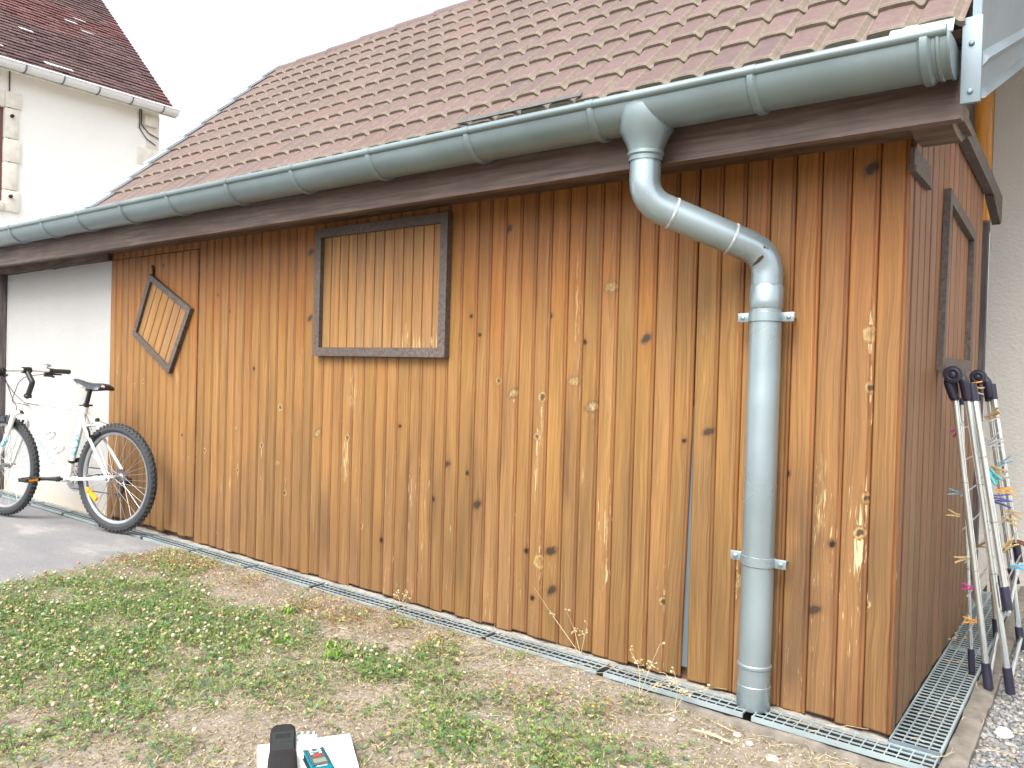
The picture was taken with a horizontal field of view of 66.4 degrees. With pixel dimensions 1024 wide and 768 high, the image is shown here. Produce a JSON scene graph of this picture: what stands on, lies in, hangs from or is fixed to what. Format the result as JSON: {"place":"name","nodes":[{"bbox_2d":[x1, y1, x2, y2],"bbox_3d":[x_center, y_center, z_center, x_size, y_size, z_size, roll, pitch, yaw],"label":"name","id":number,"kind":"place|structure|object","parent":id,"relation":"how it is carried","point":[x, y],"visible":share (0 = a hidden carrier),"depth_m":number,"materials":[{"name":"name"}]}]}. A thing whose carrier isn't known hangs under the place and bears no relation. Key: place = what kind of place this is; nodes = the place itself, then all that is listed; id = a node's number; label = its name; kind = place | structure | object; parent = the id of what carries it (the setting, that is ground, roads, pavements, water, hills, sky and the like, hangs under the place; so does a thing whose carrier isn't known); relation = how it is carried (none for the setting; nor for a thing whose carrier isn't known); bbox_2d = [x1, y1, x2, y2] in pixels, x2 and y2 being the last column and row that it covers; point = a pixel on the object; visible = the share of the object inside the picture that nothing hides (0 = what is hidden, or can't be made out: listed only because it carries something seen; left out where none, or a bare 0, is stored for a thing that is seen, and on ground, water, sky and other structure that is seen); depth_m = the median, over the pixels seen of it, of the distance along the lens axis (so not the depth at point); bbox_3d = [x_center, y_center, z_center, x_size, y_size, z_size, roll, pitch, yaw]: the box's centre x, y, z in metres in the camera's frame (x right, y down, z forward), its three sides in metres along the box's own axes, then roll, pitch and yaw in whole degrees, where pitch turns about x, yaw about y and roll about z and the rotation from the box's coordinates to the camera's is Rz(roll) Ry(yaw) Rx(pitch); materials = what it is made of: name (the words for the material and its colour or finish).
{"place":"outdoors","nodes":[
{"label":"outdoors","id":0,"kind":"place"},
{"bbox_2d":[0,497,166,584],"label":"asphalt path","id":1,"kind":"structure","parent":0,"point":[36,540],"depth_m":4.50,"materials":[{"name":"grey asphalt"}]},
{"bbox_2d":[0,364,157,532],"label":"bicycle","id":2,"kind":"object","parent":1,"relation":"on","point":[82,477],"visible":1,"depth_m":4.91,"materials":[{"name":"white paint"}]},
{"bbox_2d":[0,546,849,767],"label":"grass","id":3,"kind":"structure","parent":0,"point":[168,637],"depth_m":2.65,"materials":[{"name":"green plant"}]},
{"bbox_2d":[0,401,990,767],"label":"ground","id":4,"kind":"structure","parent":0,"point":[630,723],"depth_m":2.47,"materials":[{"name":"soil"}]},
{"bbox_2d":[0,0,179,226],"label":"neighbour house","id":5,"kind":"structure","parent":4,"relation":"on","point":[84,102],"depth_m":9.97,"materials":[{"name":"paint"}]},
{"bbox_2d":[0,107,2,200],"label":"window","id":6,"kind":"structure","parent":5,"relation":"in","point":[1,109],"depth_m":9.27,"materials":[{"name":"grey paint"}]},
{"bbox_2d":[272,632,291,644],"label":"lawn weed","id":7,"kind":"object","parent":4,"relation":"on","point":[284,638],"visible":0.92,"depth_m":2.96,"materials":[{"name":"green plant"}]},
{"bbox_2d":[281,603,300,616],"bbox_3d":[-0.944,0.963,3.340,0.080,0.043,0.095,1,1,-11],"label":"lawn weed","id":8,"kind":"object","parent":4,"relation":"on","point":[288,610],"visible":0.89,"depth_m":3.34,"materials":[{"name":"green plant"}]},
{"bbox_2d":[256,734,358,767],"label":"white board","id":9,"kind":"object","parent":4,"relation":"on","point":[339,749],"visible":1,"depth_m":2.09,"materials":[{"name":"plastic"}]},
{"bbox_2d":[267,724,296,767],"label":"belt pouch","id":10,"kind":"object","parent":9,"relation":"on","point":[282,751],"visible":1,"depth_m":2.07,"materials":[{"name":"black fabric"}]},
{"bbox_2d":[296,731,316,744],"bbox_3d":[-0.568,0.970,2.147,0.065,0.017,0.041,1,1,-11],"label":"board clip","id":11,"kind":"object","parent":9,"relation":"on","point":[308,736],"visible":0.88,"depth_m":2.15,"materials":[{"name":"white plastic"}]},
{"bbox_2d":[303,746,333,767],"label":"laser meter","id":12,"kind":"object","parent":9,"relation":"on","point":[316,757],"visible":1,"depth_m":2.01,"materials":[{"name":"teal plastic"}]},
{"bbox_2d":[324,639,335,646],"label":"lawn weed","id":13,"kind":"object","parent":4,"relation":"on","point":[330,642],"visible":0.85,"depth_m":2.95,"materials":[{"name":"green plant"}]},
{"bbox_2d":[324,644,354,661],"bbox_3d":[-0.638,0.971,2.823,0.131,0.056,0.090,2,1,32],"label":"lawn weed","id":14,"kind":"object","parent":4,"relation":"on","point":[338,652],"visible":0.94,"depth_m":2.83,"materials":[{"name":"green plant"}]},
{"bbox_2d":[94,542,649,720],"bbox_3d":[-0.909,0.972,3.307,3.138,0.067,0.584,2,1,37],"label":"creeping weed","id":15,"kind":"object","parent":4,"relation":"on","point":[334,622],"visible":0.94,"depth_m":3.33,"materials":[{"name":"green plant"}]},
{"bbox_2d":[0,545,820,767],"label":"clover","id":16,"kind":"object","parent":4,"relation":"on","point":[212,679],"depth_m":2.68,"materials":[{"name":"green plant"}]},
{"bbox_2d":[30,550,827,767],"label":"grit","id":17,"kind":"object","parent":4,"relation":"on","point":[799,755],"visible":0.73,"depth_m":2.59,"materials":[{"name":"white gravel"}]},
{"bbox_2d":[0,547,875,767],"bbox_3d":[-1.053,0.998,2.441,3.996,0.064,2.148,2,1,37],"label":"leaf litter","id":18,"kind":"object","parent":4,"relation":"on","point":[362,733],"visible":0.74,"depth_m":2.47,"materials":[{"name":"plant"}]},
{"bbox_2d":[2,489,892,763],"bbox_3d":[-1.771,1.008,4.552,7.300,0.135,0.099,2,1,37],"label":"mortar strip","id":19,"kind":"object","parent":4,"relation":"on","point":[869,733],"visible":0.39,"depth_m":3.12,"materials":[{"name":"grey concrete"}]},
{"bbox_2d":[0,274,7,489],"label":"wooden post","id":20,"kind":"object","parent":19,"relation":"on","point":[3,306],"visible":0.47,"depth_m":6.33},
{"bbox_2d":[4,261,111,516],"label":"rendered wall","id":21,"kind":"structure","parent":19,"relation":"on","point":[59,318],"depth_m":5.75,"materials":[{"name":"white paint"}]},
{"bbox_2d":[393,589,410,603],"bbox_3d":[-0.495,0.962,3.531,0.116,0.069,0.030,2,1,34],"label":"dry weed","id":22,"kind":"object","parent":19,"relation":"on","point":[405,595],"visible":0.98,"depth_m":3.53,"materials":[{"name":"plant"}]},
{"bbox_2d":[0,0,1023,736],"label":"wooden shed","id":23,"kind":"structure","parent":19,"relation":"on","point":[620,328],"depth_m":2.96,"materials":[{"name":"wood"}]},
{"bbox_2d":[107,249,199,537],"bbox_3d":[-2.297,0.053,4.948,1.061,1.729,0.044,2,1,37],"label":"door","id":24,"kind":"structure","parent":23,"relation":"in","point":[154,329],"depth_m":4.88,"materials":[{"name":"brown wood"}]},
{"bbox_2d":[535,589,587,654],"bbox_3d":[0.186,0.917,3.018,0.266,0.211,0.039,2,1,37],"label":"dry weed","id":25,"kind":"object","parent":19,"relation":"on","point":[552,614],"visible":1,"depth_m":2.98,"materials":[{"name":"plant"}]},
{"bbox_2d":[1,491,1006,767],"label":"drain channel","id":26,"kind":"object","parent":4,"relation":"on","point":[749,715],"visible":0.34,"depth_m":2.87,"materials":[{"name":"grey concrete"}]},
{"bbox_2d":[0,490,13,496],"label":"drain grate","id":27,"kind":"object","parent":26,"relation":"on","point":[4,493],"visible":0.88,"depth_m":6.11,"materials":[{"name":"grey metal"}]},
{"bbox_2d":[1,494,42,504],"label":"drain grate","id":28,"kind":"object","parent":26,"relation":"on","point":[10,498],"visible":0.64,"depth_m":5.90,"materials":[{"name":"grey metal"}]},
{"bbox_2d":[31,502,75,514],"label":"drain grate","id":29,"kind":"object","parent":26,"relation":"on","point":[48,509],"visible":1,"depth_m":5.54,"materials":[{"name":"grey metal"}]},
{"bbox_2d":[63,512,97,525],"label":"drain grate","id":30,"kind":"object","parent":26,"relation":"on","point":[80,519],"visible":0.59,"depth_m":5.27,"materials":[{"name":"grey metal"}]},
{"bbox_2d":[100,526,155,538],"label":"drain grate","id":31,"kind":"object","parent":26,"relation":"on","point":[132,534],"visible":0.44,"depth_m":4.82,"materials":[{"name":"grey metal"}]},
{"bbox_2d":[143,535,203,550],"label":"drain grate","id":32,"kind":"object","parent":26,"relation":"on","point":[151,539],"visible":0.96,"depth_m":4.59,"materials":[{"name":"grey metal"}]},
{"bbox_2d":[191,548,259,567],"bbox_3d":[-1.570,0.953,4.272,0.506,0.016,0.097,2,1,37],"label":"drain grate","id":33,"kind":"object","parent":26,"relation":"on","point":[230,561],"visible":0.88,"depth_m":4.24,"materials":[{"name":"grey metal"}]},
{"bbox_2d":[247,565,324,587],"bbox_3d":[-1.146,0.970,3.947,0.506,0.016,0.097,2,1,37],"label":"drain grate","id":34,"kind":"object","parent":26,"relation":"on","point":[298,583],"visible":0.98,"depth_m":3.92,"materials":[{"name":"grey metal"}]},
{"bbox_2d":[313,583,402,609],"bbox_3d":[-0.721,0.987,3.623,0.506,0.015,0.097,2,1,37],"label":"drain grate","id":35,"kind":"object","parent":26,"relation":"on","point":[351,598],"visible":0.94,"depth_m":3.61,"materials":[{"name":"grey metal"}]},
{"bbox_2d":[391,606,495,637],"bbox_3d":[-0.297,1.004,3.299,0.506,0.015,0.097,2,1,37],"label":"drain grate","id":36,"kind":"object","parent":26,"relation":"on","point":[436,623],"visible":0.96,"depth_m":3.29,"materials":[{"name":"grey metal"}]},
{"bbox_2d":[486,632,609,673],"bbox_3d":[0.128,1.019,2.974,0.506,0.015,0.097,2,1,37],"label":"drain grate","id":37,"kind":"object","parent":26,"relation":"on","point":[583,667],"visible":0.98,"depth_m":2.95,"materials":[{"name":"grey metal"}]},
{"bbox_2d":[603,665,745,717],"bbox_3d":[0.552,1.034,2.650,0.506,0.016,0.097,2,1,37],"label":"drain grate","id":38,"kind":"object","parent":26,"relation":"on","point":[724,709],"visible":0.82,"depth_m":2.63,"materials":[{"name":"grey metal"}]},
{"bbox_2d":[751,709,938,767],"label":"drain grate","id":39,"kind":"object","parent":26,"relation":"on","point":[853,748],"visible":0.97,"depth_m":2.30,"materials":[{"name":"grey metal"}]},
{"bbox_2d":[889,738,939,763],"bbox_3d":[1.164,1.063,2.264,0.134,0.032,0.004,2,1,37],"label":"drain end plate","id":40,"kind":"object","parent":26,"relation":"on","point":[907,745],"visible":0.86,"depth_m":2.26,"materials":[{"name":"metal"}]},
{"bbox_2d":[890,645,981,755],"bbox_3d":[1.488,1.056,2.687,0.138,0.011,1.060,2,1,37],"label":"drain grate","id":41,"kind":"object","parent":26,"relation":"on","point":[954,724],"visible":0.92,"depth_m":2.59,"materials":[{"name":"grey metal"}]},
{"bbox_2d":[948,626,967,647],"bbox_3d":[1.763,1.006,3.097,0.078,0.101,0.059,2,1,7],"label":"dry weed","id":42,"kind":"object","parent":41,"relation":"on","point":[955,638],"visible":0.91,"depth_m":3.10,"materials":[{"name":"plant"}]},
{"bbox_2d":[948,591,1005,654],"bbox_3d":[2.135,1.062,3.534,0.138,0.011,1.060,2,1,37],"label":"drain grate","id":43,"kind":"object","parent":26,"relation":"on","point":[977,632],"visible":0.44,"depth_m":3.36,"materials":[{"name":"grey metal"}]},
{"bbox_2d":[35,507,1023,767],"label":"concrete kerb","id":44,"kind":"structure","parent":4,"relation":"on","point":[963,743],"depth_m":2.43,"materials":[{"name":"beige concrete"}]},
{"bbox_2d":[187,593,1023,767],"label":"straw","id":45,"kind":"object","parent":4,"relation":"on","point":[621,687],"visible":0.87,"depth_m":2.63,"materials":[{"name":"beige plant"}]},
{"bbox_2d":[630,642,673,695],"bbox_3d":[0.480,0.966,2.642,0.083,0.182,0.203,1,1,-38],"label":"dry weed","id":46,"kind":"object","parent":4,"relation":"on","point":[657,683],"visible":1,"depth_m":2.64,"materials":[{"name":"plant"}]},
{"bbox_2d":[668,667,710,709],"bbox_3d":[0.566,0.998,2.525,0.148,0.125,0.039,2,1,45],"label":"dry weed","id":47,"kind":"object","parent":4,"relation":"on","point":[686,691],"visible":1,"depth_m":2.53,"materials":[{"name":"plant"}]},
{"bbox_2d":[692,728,732,743],"bbox_3d":[0.605,1.056,2.352,0.125,0.012,0.017,2,1,32],"label":"dead blade","id":48,"kind":"object","parent":4,"relation":"on","point":[712,734],"visible":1,"depth_m":2.35,"materials":[{"name":"plant"}]},
{"bbox_2d":[733,732,741,737],"bbox_3d":[0.688,1.072,2.388,0.027,0.018,0.023,2,1,37],"label":"stone","id":49,"kind":"object","parent":4,"relation":"on","point":[737,735],"visible":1,"depth_m":2.38,"materials":[{"name":"grey stone"}]},
{"bbox_2d":[745,741,753,745],"bbox_3d":[0.708,1.071,2.330,0.026,0.015,0.019,2,1,37],"label":"stone","id":50,"kind":"object","parent":4,"relation":"on","point":[749,743],"visible":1,"depth_m":2.32,"materials":[{"name":"grey stone"}]},
{"bbox_2d":[766,754,778,761],"bbox_3d":[0.744,1.073,2.238,0.038,0.022,0.028,2,1,37],"label":"stone","id":51,"kind":"object","parent":4,"relation":"on","point":[770,756],"visible":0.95,"depth_m":2.23,"materials":[{"name":"grey stone"}]},
{"bbox_2d":[966,67,1023,596],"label":"house wall","id":52,"kind":"structure","parent":4,"relation":"on","point":[1004,362],"depth_m":4.19,"materials":[{"name":"white paint"}]},
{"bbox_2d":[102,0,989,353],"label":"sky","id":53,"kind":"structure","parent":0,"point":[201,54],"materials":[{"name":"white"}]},
{"bbox_2d":[969,624,1023,767],"bbox_3d":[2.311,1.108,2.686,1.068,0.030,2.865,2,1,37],"label":"gravel","id":54,"kind":"structure","parent":0,"point":[1005,701],"depth_m":2.47,"materials":[{"name":"grey gravel"}]},
{"bbox_2d":[943,366,1023,694],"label":"clothes airer","id":55,"kind":"object","parent":54,"relation":"on","point":[1004,596],"visible":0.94,"depth_m":2.74,"materials":[{"name":"metal"}]},
{"bbox_2d":[946,509,959,516],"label":"clothes peg","id":56,"kind":"object","parent":55,"relation":"attached to","point":[954,514],"visible":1,"depth_m":2.80,"materials":[{"name":"wood"}]},
{"bbox_2d":[947,488,960,494],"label":"clothes peg","id":57,"kind":"object","parent":55,"relation":"attached to","point":[955,491],"visible":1,"depth_m":2.80,"materials":[{"name":"blue plastic"}]},
{"bbox_2d":[953,556,967,562],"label":"clothes peg","id":58,"kind":"object","parent":55,"relation":"attached to","point":[962,558],"visible":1,"depth_m":2.79,"materials":[{"name":"wood"}]},
{"bbox_2d":[960,582,973,589],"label":"clothes peg","id":59,"kind":"object","parent":55,"relation":"attached to","point":[968,586],"visible":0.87,"depth_m":2.85,"materials":[{"name":"plastic"}]},
{"bbox_2d":[962,616,976,622],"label":"clothes peg","id":60,"kind":"object","parent":55,"relation":"attached to","point":[972,620],"visible":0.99,"depth_m":2.85,"materials":[{"name":"plastic"}]},
{"bbox_2d":[976,541,985,547],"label":"clothes peg","id":61,"kind":"object","parent":55,"relation":"attached to","point":[981,545],"visible":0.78,"depth_m":3.04,"materials":[{"name":"wood"}]},
{"bbox_2d":[984,410,1001,418],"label":"clothes peg","id":62,"kind":"object","parent":55,"relation":"attached to","point":[989,416],"visible":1,"depth_m":2.98,"materials":[{"name":"wood"}]},
{"bbox_2d":[989,470,996,484],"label":"clothes peg","id":63,"kind":"object","parent":55,"relation":"attached to","point":[992,480],"visible":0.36,"depth_m":2.77,"materials":[{"name":"plastic"}]},
{"bbox_2d":[985,439,1001,446],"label":"clothes peg","id":64,"kind":"object","parent":55,"relation":"attached to","point":[989,444],"visible":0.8,"depth_m":2.83,"materials":[{"name":"plastic"}]},
{"bbox_2d":[986,433,1002,444],"bbox_3d":[1.790,0.209,2.908,0.013,0.028,0.061,1,-37,-29],"label":"clothes peg","id":65,"kind":"object","parent":55,"relation":"attached to","point":[993,438],"visible":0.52,"depth_m":2.90,"materials":[{"name":"plastic"}]},
{"bbox_2d":[989,468,1002,484],"bbox_3d":[1.749,0.332,2.837,0.013,0.061,0.028,1,-43,-24],"label":"clothes peg","id":66,"kind":"object","parent":55,"relation":"attached to","point":[994,474],"visible":0.76,"depth_m":2.83,"materials":[{"name":"plastic"}]},
{"bbox_2d":[991,407,1000,416],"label":"clothes peg","id":67,"kind":"object","parent":55,"relation":"attached to","point":[995,410],"visible":0.4,"depth_m":3.04,"materials":[{"name":"wood"}]},
{"bbox_2d":[990,465,1007,477],"bbox_3d":[1.806,0.321,2.904,0.013,0.028,0.061,1,21,-23],"label":"clothes peg","id":68,"kind":"object","parent":55,"relation":"attached to","point":[995,468],"visible":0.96,"depth_m":2.90,"materials":[{"name":"wood"}]},
{"bbox_2d":[993,494,1010,501],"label":"clothes peg","id":69,"kind":"object","parent":55,"relation":"attached to","point":[998,497],"visible":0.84,"depth_m":2.81,"materials":[{"name":"plastic"}]},
{"bbox_2d":[994,499,1011,507],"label":"clothes peg","id":70,"kind":"object","parent":55,"relation":"attached to","point":[1000,502],"visible":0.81,"depth_m":2.84,"materials":[{"name":"plastic"}]},
{"bbox_2d":[995,470,1010,480],"bbox_3d":[1.842,0.350,2.943,0.013,0.028,0.061,1,-29,-32],"label":"clothes peg","id":71,"kind":"object","parent":55,"relation":"attached to","point":[1001,476],"visible":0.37,"depth_m":2.93,"materials":[{"name":"plastic"}]},
{"bbox_2d":[995,487,1014,494],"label":"clothes peg","id":72,"kind":"object","parent":55,"relation":"attached to","point":[999,491],"visible":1,"depth_m":2.91,"materials":[{"name":"plastic"}]},
{"bbox_2d":[997,455,1014,465],"bbox_3d":[1.941,0.306,3.080,0.013,0.028,0.061,1,-30,-39],"label":"clothes peg","id":73,"kind":"object","parent":55,"relation":"attached to","point":[1003,462],"visible":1,"depth_m":3.08,"materials":[{"name":"grey plastic"}]},
{"bbox_2d":[1002,539,1015,553],"bbox_3d":[1.760,0.581,2.783,0.013,0.061,0.028,1,41,-22],"label":"clothes peg","id":74,"kind":"object","parent":55,"relation":"attached to","point":[1005,549],"visible":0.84,"depth_m":2.78,"materials":[{"name":"wood"}]},
{"bbox_2d":[1000,486,1018,496],"bbox_3d":[1.935,0.416,3.046,0.013,0.028,0.061,1,16,-40],"label":"clothes peg","id":75,"kind":"object","parent":55,"relation":"attached to","point":[1008,491],"visible":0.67,"depth_m":3.04,"materials":[{"name":"orange plastic"}]},
{"bbox_2d":[1001,516,1019,527],"bbox_3d":[1.885,0.517,2.959,0.013,0.028,0.061,1,16,-34],"label":"clothes peg","id":76,"kind":"object","parent":55,"relation":"attached to","point":[1007,519],"visible":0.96,"depth_m":2.95,"materials":[{"name":"wood"}]},
{"bbox_2d":[1005,509,1023,519],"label":"clothes peg","id":77,"kind":"object","parent":55,"relation":"attached to","point":[1012,513],"visible":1,"depth_m":3.06,"materials":[{"name":"wood"}]},
{"bbox_2d":[1010,565,1023,570],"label":"clothes peg","id":78,"kind":"object","parent":55,"relation":"attached to","point":[1017,566],"visible":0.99,"depth_m":2.93,"materials":[{"name":"plastic"}]},
{"bbox_2d":[1016,540,1023,545],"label":"clothes peg","id":79,"kind":"object","parent":55,"relation":"attached to","point":[1020,542],"visible":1,"depth_m":3.12,"materials":[{"name":"plastic"}]},
{"bbox_2d":[994,726,1013,738],"bbox_3d":[1.519,1.078,2.416,0.052,0.035,0.043,2,1,37],"label":"stone","id":80,"kind":"object","parent":54,"relation":"on","point":[1003,732],"visible":1,"depth_m":2.40,"materials":[{"name":"grey stone"}]}
]}

